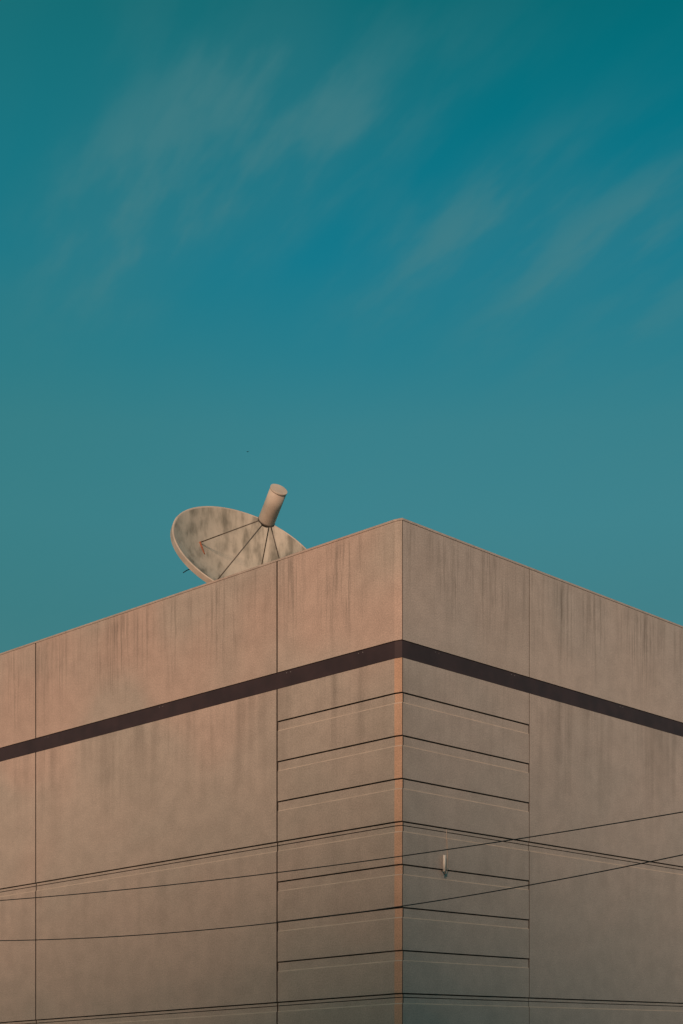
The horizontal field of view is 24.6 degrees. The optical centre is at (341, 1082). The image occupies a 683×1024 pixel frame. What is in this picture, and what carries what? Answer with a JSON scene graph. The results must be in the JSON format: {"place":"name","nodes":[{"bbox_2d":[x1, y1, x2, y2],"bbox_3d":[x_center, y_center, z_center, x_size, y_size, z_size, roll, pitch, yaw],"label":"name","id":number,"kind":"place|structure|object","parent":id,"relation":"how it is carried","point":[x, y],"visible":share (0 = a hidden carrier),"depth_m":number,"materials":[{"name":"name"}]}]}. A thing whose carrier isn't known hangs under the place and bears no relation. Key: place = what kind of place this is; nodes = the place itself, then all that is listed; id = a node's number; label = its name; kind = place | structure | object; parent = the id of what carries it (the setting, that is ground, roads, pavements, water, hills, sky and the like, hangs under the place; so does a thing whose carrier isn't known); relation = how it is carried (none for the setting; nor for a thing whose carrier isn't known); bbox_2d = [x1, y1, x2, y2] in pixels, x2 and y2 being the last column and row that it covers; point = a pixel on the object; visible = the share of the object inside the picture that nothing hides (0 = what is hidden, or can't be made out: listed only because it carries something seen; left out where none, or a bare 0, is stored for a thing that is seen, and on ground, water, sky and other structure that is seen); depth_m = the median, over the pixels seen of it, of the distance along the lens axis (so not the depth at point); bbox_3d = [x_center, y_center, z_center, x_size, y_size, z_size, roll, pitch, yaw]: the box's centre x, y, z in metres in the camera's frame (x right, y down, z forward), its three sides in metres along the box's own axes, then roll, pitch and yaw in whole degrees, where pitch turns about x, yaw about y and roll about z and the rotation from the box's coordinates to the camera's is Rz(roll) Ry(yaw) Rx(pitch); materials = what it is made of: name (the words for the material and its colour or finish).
{"place":"outdoors","nodes":[
{"label":"outdoors","id":0,"kind":"place"},
{"bbox_2d":[170,484,305,582],"bbox_3d":[-2.269,-12.389,38.046,3.675,3.930,2.937,0,0,0],"label":"satellite dish","id":1,"kind":"object","parent":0,"point":[211,543],"visible":0.52,"depth_m":38.63,"materials":[{"name":"beige paint"}]},
{"bbox_2d":[0,0,682,652],"label":"sky","id":2,"kind":"structure","parent":0,"point":[420,262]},
{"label":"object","id":3,"kind":"object","parent":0,"visible":0},
{"bbox_2d":[0,643,35,747],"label":"parapet panel","id":4,"kind":"structure","parent":3,"relation":"attached to","point":[17,695],"depth_m":40.71,"materials":[{"name":"concrete"}]},
{"bbox_2d":[36,562,277,737],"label":"parapet panel","id":5,"kind":"structure","parent":3,"relation":"attached to","point":[214,636],"depth_m":36.95,"materials":[{"name":"concrete"}]},
{"bbox_2d":[0,518,401,654],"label":"coping","id":6,"kind":"object","parent":3,"relation":"on","point":[288,556],"visible":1,"depth_m":35.71,"materials":[{"name":"concrete"}]},
{"bbox_2d":[278,520,402,672],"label":"corner parapet panel","id":7,"kind":"structure","parent":3,"relation":"attached to","point":[340,597],"depth_m":33.10,"materials":[{"name":"concrete"}]},
{"label":"ground","id":8,"kind":"structure","parent":0,"visible":0},
{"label":"utility pole","id":9,"kind":"object","parent":8,"relation":"on","visible":0},
{"bbox_2d":[0,811,682,900],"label":"overhead wire","id":10,"kind":"object","parent":9,"relation":"attached to","point":[357,862],"visible":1,"depth_m":29.20,"materials":[{"name":"rubber"}]},
{"bbox_2d":[0,854,682,940],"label":"overhead wire","id":11,"kind":"object","parent":9,"relation":"attached to","point":[354,912],"visible":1,"depth_m":29.21,"materials":[{"name":"rubber"}]},
{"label":"pavement","id":12,"kind":"structure","parent":0,"visible":0},
{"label":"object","id":13,"kind":"object","parent":12,"relation":"on","visible":0},
{"bbox_2d":[0,753,37,1023],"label":"wall panel","id":14,"kind":"structure","parent":13,"relation":"attached to","point":[17,877],"depth_m":40.71,"materials":[{"name":"concrete"}]},
{"bbox_2d":[36,690,278,1023],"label":"wall panel","id":15,"kind":"structure","parent":13,"relation":"attached to","point":[192,796],"depth_m":36.90,"materials":[{"name":"concrete"}]},
{"bbox_2d":[278,657,403,1023],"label":"corner wall panel","id":16,"kind":"structure","parent":13,"relation":"attached to","point":[340,769],"depth_m":33.10,"materials":[{"name":"concrete"}]},
{"bbox_2d":[0,640,682,761],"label":"dark band","id":17,"kind":"object","parent":13,"relation":"attached to","point":[382,653],"visible":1,"depth_m":35.65,"materials":[{"name":"brown metal"}]},
{"bbox_2d":[399,658,528,1023],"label":"wall panel","id":18,"kind":"structure","parent":13,"relation":"attached to","point":[465,765],"depth_m":33.58,"materials":[{"name":"grey concrete"}]},
{"bbox_2d":[441,829,447,874],"bbox_3d":[2.206,-4.874,33.030,0.195,0.972,0.111,0,0,-38],"label":"wall antenna","id":19,"kind":"object","parent":18,"relation":"attached to","point":[444,864],"depth_m":32.95,"materials":[{"name":"white plastic"}]},
{"bbox_2d":[527,693,682,1023],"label":"wall panel","id":20,"kind":"structure","parent":13,"relation":"attached to","point":[605,947],"depth_m":37.62,"materials":[{"name":"grey concrete"}]},
{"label":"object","id":21,"kind":"object","parent":13,"relation":"on","visible":0},
{"bbox_2d":[403,521,528,676],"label":"parapet panel","id":22,"kind":"structure","parent":21,"relation":"attached to","point":[461,600],"depth_m":33.58,"materials":[{"name":"grey concrete"}]},
{"bbox_2d":[402,518,682,627],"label":"coping","id":23,"kind":"object","parent":21,"relation":"on","point":[499,556],"visible":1,"depth_m":35.51,"materials":[{"name":"grey concrete"}]},
{"bbox_2d":[529,569,682,722],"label":"parapet panel","id":24,"kind":"structure","parent":21,"relation":"attached to","point":[587,643],"depth_m":37.62,"materials":[{"name":"grey concrete"}]}
]}

